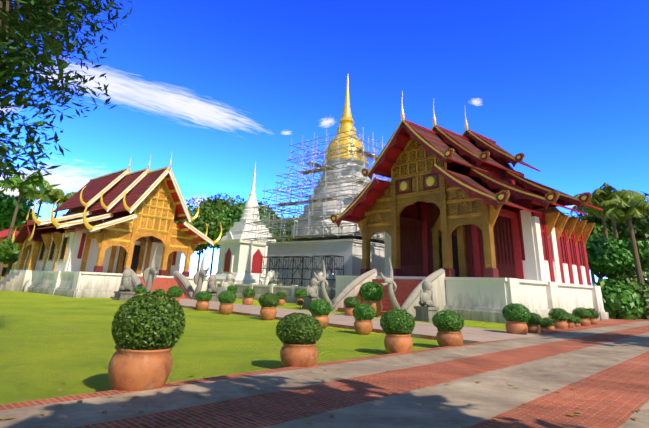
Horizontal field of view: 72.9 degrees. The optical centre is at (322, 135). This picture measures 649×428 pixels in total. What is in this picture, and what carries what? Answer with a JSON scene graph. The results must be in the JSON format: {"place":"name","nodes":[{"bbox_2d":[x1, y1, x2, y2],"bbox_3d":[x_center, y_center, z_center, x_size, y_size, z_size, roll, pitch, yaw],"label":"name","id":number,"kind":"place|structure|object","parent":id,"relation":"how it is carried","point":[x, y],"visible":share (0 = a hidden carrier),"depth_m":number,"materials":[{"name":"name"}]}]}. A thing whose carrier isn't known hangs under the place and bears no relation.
{"place":"outdoors","nodes":[
{"label":"outdoors","id":0,"kind":"place"},
{"bbox_2d":[0,103,14,111],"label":"cloud","id":1,"kind":"structure","parent":0,"point":[7,108],"depth_m":2010.74,"materials":[{"name":"white"}]},
{"bbox_2d":[0,168,54,202],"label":"cloud","id":2,"kind":"structure","parent":0,"point":[14,193],"depth_m":2025.10,"materials":[{"name":"white"}]},
{"bbox_2d":[21,165,102,195],"bbox_3d":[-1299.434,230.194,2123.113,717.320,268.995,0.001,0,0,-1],"label":"cloud","id":3,"kind":"structure","parent":0,"point":[74,182],"depth_m":2124.24,"materials":[{"name":"white"}]},
{"bbox_2d":[38,63,142,101],"bbox_3d":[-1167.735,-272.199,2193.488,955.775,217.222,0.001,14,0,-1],"label":"cloud","id":4,"kind":"structure","parent":0,"point":[113,86],"depth_m":2194.28,"materials":[{"name":"white"}]},
{"bbox_2d":[93,72,196,120],"bbox_3d":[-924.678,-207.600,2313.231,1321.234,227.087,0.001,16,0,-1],"label":"cloud","id":5,"kind":"structure","parent":0,"point":[152,96],"depth_m":2313.49,"materials":[{"name":"white"}]},
{"bbox_2d":[188,197,206,205],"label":"cloud","id":6,"kind":"structure","parent":0,"point":[197,199],"depth_m":2383.41,"materials":[{"name":"white"}]},
{"bbox_2d":[158,91,257,129],"bbox_3d":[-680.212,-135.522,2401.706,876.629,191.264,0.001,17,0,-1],"label":"cloud","id":7,"kind":"structure","parent":0,"point":[204,111],"depth_m":2402.25,"materials":[{"name":"white"}]},
{"bbox_2d":[0,291,506,404],"bbox_3d":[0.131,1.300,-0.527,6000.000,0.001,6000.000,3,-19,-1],"label":"lawn","id":8,"kind":"structure","parent":0,"point":[211,343],"depth_m":10.37,"materials":[{"name":"green plant"}]},
{"bbox_2d":[0,236,19,277],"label":"tree","id":9,"kind":"object","parent":8,"relation":"on","point":[9,252],"visible":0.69,"depth_m":46.42,"materials":[{"name":"green plant"}]},
{"bbox_2d":[0,228,21,280],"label":"house","id":10,"kind":"structure","parent":8,"relation":"on","point":[3,235],"depth_m":75.21,"materials":[{"name":"red paint"}]},
{"bbox_2d":[0,193,41,231],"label":"tree","id":11,"kind":"object","parent":8,"relation":"on","point":[7,208],"visible":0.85,"depth_m":59.35,"materials":[{"name":"green plant"}]},
{"bbox_2d":[0,171,49,278],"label":"tree","id":12,"kind":"object","parent":8,"relation":"on","point":[29,186],"visible":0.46,"depth_m":57.48,"materials":[{"name":"green plant"}]},
{"bbox_2d":[21,185,63,218],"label":"palm","id":13,"kind":"object","parent":8,"relation":"on","point":[37,194],"visible":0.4,"depth_m":70.82,"materials":[{"name":"green plant"}]},
{"bbox_2d":[37,187,76,217],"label":"palm","id":14,"kind":"object","parent":8,"relation":"on","point":[63,198],"visible":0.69,"depth_m":67.70,"materials":[{"name":"green plant"}]},
{"bbox_2d":[0,0,132,211],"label":"overhanging tree","id":15,"kind":"object","parent":8,"relation":"on","point":[39,21],"visible":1,"depth_m":7.25,"materials":[{"name":"green plant"}]},
{"bbox_2d":[0,155,221,300],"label":"temple","id":16,"kind":"structure","parent":8,"relation":"on","point":[121,235],"depth_m":37.50,"materials":[{"name":"gold paint"}]},
{"bbox_2d":[134,286,146,295],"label":"potted topiary","id":17,"kind":"object","parent":8,"relation":"on","point":[139,289],"visible":0.67,"depth_m":30.48,"materials":[{"name":"plant"}]},
{"bbox_2d":[108,291,185,390],"bbox_3d":[-2.330,2.725,5.816,0.931,1.258,0.980,4,-18,0],"label":"potted topiary","id":18,"kind":"object","parent":8,"relation":"on","point":[141,358],"visible":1,"depth_m":5.53,"materials":[{"name":"plant"}]},
{"bbox_2d":[167,286,182,302],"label":"potted topiary","id":19,"kind":"object","parent":8,"relation":"on","point":[175,292],"visible":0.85,"depth_m":25.71,"materials":[{"name":"plant"}]},
{"bbox_2d":[175,220,208,255],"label":"tree","id":20,"kind":"object","parent":8,"relation":"on","point":[202,251],"visible":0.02,"depth_m":96.78,"materials":[{"name":"green plant"}]},
{"bbox_2d":[195,291,211,309],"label":"potted topiary","id":21,"kind":"object","parent":8,"relation":"on","point":[202,298],"visible":1,"depth_m":22.91,"materials":[{"name":"plant"}]},
{"bbox_2d":[174,206,233,271],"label":"tree","id":22,"kind":"object","parent":8,"relation":"on","point":[210,218],"visible":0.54,"depth_m":82.46,"materials":[{"name":"green plant"}]},
{"bbox_2d":[177,193,244,275],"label":"tree","id":23,"kind":"object","parent":8,"relation":"on","point":[217,203],"visible":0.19,"depth_m":102.50,"materials":[{"name":"green plant"}]},
{"bbox_2d":[217,287,226,301],"bbox_3d":[-7.261,11.497,31.504,1.000,1.100,0.040,-14,-25,40],"label":"sign board","id":24,"kind":"object","parent":8,"relation":"on","point":[220,289],"visible":0.52,"depth_m":31.67,"materials":[{"name":"metal"}]},
{"bbox_2d":[218,290,235,314],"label":"potted topiary","id":25,"kind":"object","parent":8,"relation":"on","point":[227,298],"visible":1,"depth_m":20.75,"materials":[{"name":"plant"}]},
{"bbox_2d":[221,274,233,287],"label":"lion statue","id":26,"kind":"object","parent":8,"relation":"on","point":[229,281],"visible":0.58,"depth_m":43.78,"materials":[{"name":"white stone"}]},
{"bbox_2d":[227,285,236,292],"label":"potted topiary","id":27,"kind":"object","parent":8,"relation":"on","point":[232,288],"visible":0.54,"depth_m":40.07,"materials":[{"name":"plant"}]},
{"bbox_2d":[215,162,275,284],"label":"white chedi","id":28,"kind":"structure","parent":8,"relation":"on","point":[240,260],"depth_m":66.29,"materials":[{"name":"paint"}]},
{"bbox_2d":[217,198,276,236],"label":"tree","id":29,"kind":"object","parent":8,"relation":"on","point":[234,214],"visible":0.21,"depth_m":88.95,"materials":[{"name":"green plant"}]},
{"bbox_2d":[242,288,255,304],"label":"potted topiary","id":30,"kind":"object","parent":8,"relation":"on","point":[248,294],"visible":0.98,"depth_m":28.94,"materials":[{"name":"plant"}]},
{"bbox_2d":[234,200,289,239],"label":"tree","id":31,"kind":"object","parent":8,"relation":"on","point":[265,207],"depth_m":115.62,"materials":[{"name":"green plant"}]},
{"bbox_2d":[258,293,278,319],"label":"potted topiary","id":32,"kind":"object","parent":8,"relation":"on","point":[268,303],"visible":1,"depth_m":18.45,"materials":[{"name":"plant"}]},
{"bbox_2d":[259,256,288,284],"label":"fence","id":33,"kind":"object","parent":8,"relation":"on","point":[272,257],"visible":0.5,"depth_m":45.68,"materials":[{"name":"black metal"}]},
{"bbox_2d":[215,282,334,302],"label":"low wall","id":34,"kind":"structure","parent":8,"relation":"on","point":[288,291],"depth_m":40.56,"materials":[{"name":"white paint"}]},
{"bbox_2d":[262,209,296,241],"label":"tree","id":35,"kind":"object","parent":8,"relation":"on","point":[288,233],"visible":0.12,"depth_m":100.80,"materials":[{"name":"green plant"}]},
{"bbox_2d":[276,292,285,305],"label":"potted topiary","id":36,"kind":"object","parent":8,"relation":"on","point":[281,296],"visible":0.83,"depth_m":32.27,"materials":[{"name":"plant"}]},
{"bbox_2d":[282,256,312,286],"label":"fence","id":37,"kind":"object","parent":8,"relation":"on","point":[297,266],"visible":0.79,"depth_m":43.35,"materials":[{"name":"black metal"}]},
{"bbox_2d":[276,312,322,367],"bbox_3d":[-0.426,3.661,7.811,0.876,0.953,0.831,18,-25,-38],"label":"potted topiary","id":38,"kind":"object","parent":8,"relation":"on","point":[298,348],"visible":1,"depth_m":7.57,"materials":[{"name":"plant"}]},
{"bbox_2d":[295,290,306,305],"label":"potted topiary","id":39,"kind":"object","parent":8,"relation":"on","point":[300,294],"visible":0.71,"depth_m":33.95,"materials":[{"name":"plant"}]},
{"bbox_2d":[298,300,303,309],"bbox_3d":[-1.424,10.863,28.132,0.264,0.572,0.360,18,-24,-37],"label":"floodlight","id":40,"kind":"object","parent":8,"relation":"on","point":[300,302],"visible":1,"depth_m":28.07,"materials":[{"name":"metal"}]},
{"bbox_2d":[308,299,331,328],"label":"potted topiary","id":41,"kind":"object","parent":8,"relation":"on","point":[320,310],"visible":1,"depth_m":15.74,"materials":[{"name":"plant"}]},
{"bbox_2d":[0,319,648,427],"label":"path paving","id":42,"kind":"structure","parent":8,"relation":"on","point":[374,395],"depth_m":5.75,"materials":[{"name":"concrete"}]},
{"bbox_2d":[0,328,648,427],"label":"fallen leaves","id":43,"kind":"object","parent":42,"relation":"on","point":[185,412],"visible":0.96,"depth_m":5.06,"materials":[{"name":"brown plant"}]},
{"bbox_2d":[264,75,384,287],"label":"stupa","id":44,"kind":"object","parent":8,"relation":"on","point":[348,247],"visible":0.27,"depth_m":45.27,"materials":[{"name":"gold concrete"}]},
{"bbox_2d":[242,122,390,242],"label":"scaffolding","id":45,"kind":"object","parent":44,"relation":"on","point":[319,168],"visible":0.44,"depth_m":47.83,"materials":[{"name":"metal"}]},
{"bbox_2d":[311,255,343,287],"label":"fence","id":46,"kind":"object","parent":8,"relation":"on","point":[332,256],"visible":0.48,"depth_m":40.93,"materials":[{"name":"black metal"}]},
{"bbox_2d":[111,296,545,343],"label":"front walkway","id":47,"kind":"structure","parent":8,"relation":"on","point":[422,330],"depth_m":16.90,"materials":[{"name":"concrete"}]},
{"bbox_2d":[329,282,335,300],"bbox_3d":[0.985,12.977,35.969,1.142,1.906,1.054,18,-24,-37],"label":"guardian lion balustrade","id":48,"kind":"object","parent":8,"relation":"on","point":[332,293],"visible":0.27,"depth_m":35.72,"materials":[{"name":"stone"}]},
{"bbox_2d":[344,297,359,315],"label":"potted topiary","id":49,"kind":"object","parent":8,"relation":"on","point":[350,303],"visible":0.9,"depth_m":21.97,"materials":[{"name":"plant"}]},
{"bbox_2d":[352,303,375,334],"bbox_3d":[1.356,6.074,14.534,0.792,0.942,0.776,4,-19,-4],"label":"potted topiary","id":50,"kind":"object","parent":8,"relation":"on","point":[362,315],"visible":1,"depth_m":14.32,"materials":[{"name":"plant"}]},
{"bbox_2d":[359,281,383,316],"bbox_3d":[2.708,9.167,24.639,1.495,1.826,1.525,10,-19,-21],"label":"potted topiary","id":51,"kind":"object","parent":8,"relation":"on","point":[371,293],"visible":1,"depth_m":24.23,"materials":[{"name":"plant"}]},
{"bbox_2d":[380,309,414,353],"bbox_3d":[1.716,4.513,10.066,0.818,0.997,0.793,-2,-18,8],"label":"potted topiary","id":52,"kind":"object","parent":8,"relation":"on","point":[396,325],"visible":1,"depth_m":9.85,"materials":[{"name":"plant"}]},
{"bbox_2d":[432,310,463,346],"bbox_3d":[3.329,5.156,11.654,0.851,0.955,0.842,13,-20,-30],"label":"potted topiary","id":53,"kind":"object","parent":8,"relation":"on","point":[449,324],"visible":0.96,"depth_m":11.44,"materials":[{"name":"plant"}]},
{"bbox_2d":[302,91,608,323],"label":"temple","id":54,"kind":"structure","parent":8,"relation":"on","point":[473,225],"depth_m":30.04,"materials":[{"name":"white paint"}]},
{"bbox_2d":[502,303,530,334],"bbox_3d":[7.038,6.703,15.935,0.982,1.141,0.961,-3,-21,18],"label":"potted topiary","id":55,"kind":"object","parent":8,"relation":"on","point":[517,316],"visible":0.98,"depth_m":15.70,"materials":[{"name":"plant"}]},
{"bbox_2d":[526,313,542,332],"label":"potted topiary","id":56,"kind":"object","parent":8,"relation":"on","point":[534,322],"visible":0.65,"depth_m":16.47,"materials":[{"name":"plant"}]},
{"bbox_2d":[540,319,548,330],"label":"potted topiary","id":57,"kind":"object","parent":8,"relation":"on","point":[544,325],"visible":0.58,"depth_m":17.69,"materials":[{"name":"plant"}]},
{"bbox_2d":[542,317,554,329],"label":"potted topiary","id":58,"kind":"object","parent":8,"relation":"on","point":[551,321],"visible":0.67,"depth_m":18.38,"materials":[{"name":"plant"}]},
{"bbox_2d":[548,308,568,328],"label":"potted topiary","id":59,"kind":"object","parent":8,"relation":"on","point":[560,316],"visible":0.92,"depth_m":19.46,"materials":[{"name":"plant"}]},
{"bbox_2d":[567,313,575,327],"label":"potted topiary","id":60,"kind":"object","parent":8,"relation":"on","point":[570,321],"visible":0.54,"depth_m":20.41,"materials":[{"name":"plant"}]},
{"bbox_2d":[574,316,581,326],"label":"potted topiary","id":61,"kind":"object","parent":8,"relation":"on","point":[578,321],"visible":0.58,"depth_m":21.42,"materials":[{"name":"plant"}]},
{"bbox_2d":[572,307,591,325],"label":"potted topiary","id":62,"kind":"object","parent":8,"relation":"on","point":[584,315],"visible":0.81,"depth_m":22.18,"materials":[{"name":"plant"}]},
{"bbox_2d":[587,308,598,324],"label":"potted topiary","id":63,"kind":"object","parent":8,"relation":"on","point":[594,318],"visible":0.67,"depth_m":23.75,"materials":[{"name":"plant"}]},
{"bbox_2d":[570,189,621,279],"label":"palm","id":64,"kind":"object","parent":8,"relation":"on","point":[575,207],"visible":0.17,"depth_m":50.17,"materials":[{"name":"green plant"}]},
{"bbox_2d":[569,215,641,285],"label":"tree","id":65,"kind":"object","parent":8,"relation":"on","point":[597,229],"visible":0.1,"depth_m":54.94,"materials":[{"name":"green plant"}]},
{"bbox_2d":[585,234,634,278],"bbox_3d":[24.290,12.371,39.141,6.291,7.047,5.670,3,-19,-1],"label":"tree","id":66,"kind":"object","parent":8,"relation":"on","point":[607,256],"visible":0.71,"depth_m":37.86,"materials":[{"name":"green plant"}]},
{"bbox_2d":[583,182,641,238],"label":"palm","id":67,"kind":"object","parent":8,"relation":"on","point":[598,198],"visible":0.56,"depth_m":43.22,"materials":[{"name":"green plant"}]},
{"bbox_2d":[577,189,648,277],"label":"tree","id":68,"kind":"object","parent":8,"relation":"on","point":[641,227],"visible":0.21,"depth_m":53.83,"materials":[{"name":"green plant"}]},
{"bbox_2d":[591,277,643,319],"bbox_3d":[21.853,12.698,33.501,4.425,3.507,4.676,3,-19,-1],"label":"shrub","id":69,"kind":"object","parent":8,"relation":"on","point":[619,302],"visible":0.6,"depth_m":32.02,"materials":[{"name":"green plant"}]},
{"bbox_2d":[598,195,648,286],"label":"palm","id":70,"kind":"object","parent":8,"relation":"on","point":[634,204],"visible":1,"depth_m":36.49,"materials":[{"name":"green plant"}]},
{"bbox_2d":[599,238,648,277],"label":"tree","id":71,"kind":"object","parent":8,"relation":"on","point":[643,249],"visible":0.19,"depth_m":38.23,"materials":[{"name":"green plant"}]},
{"bbox_2d":[601,276,648,319],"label":"shrub","id":72,"kind":"object","parent":8,"relation":"on","point":[642,291],"visible":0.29,"depth_m":33.87,"materials":[{"name":"green plant"}]},
{"bbox_2d":[606,269,648,287],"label":"shrub","id":73,"kind":"object","parent":8,"relation":"on","point":[621,274],"visible":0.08,"depth_m":37.27,"materials":[{"name":"green plant"}]},
{"bbox_2d":[0,0,648,282],"label":"sky","id":74,"kind":"structure","parent":0,"point":[563,85],"materials":[{"name":"blue"}]},
{"bbox_2d":[321,119,333,126],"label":"cloud","id":75,"kind":"structure","parent":0,"point":[325,122],"depth_m":2498.63,"materials":[{"name":"white"}]},
{"bbox_2d":[472,99,480,105],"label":"cloud","id":76,"kind":"structure","parent":0,"point":[476,102],"depth_m":2354.94,"materials":[{"name":"white"}]}
]}

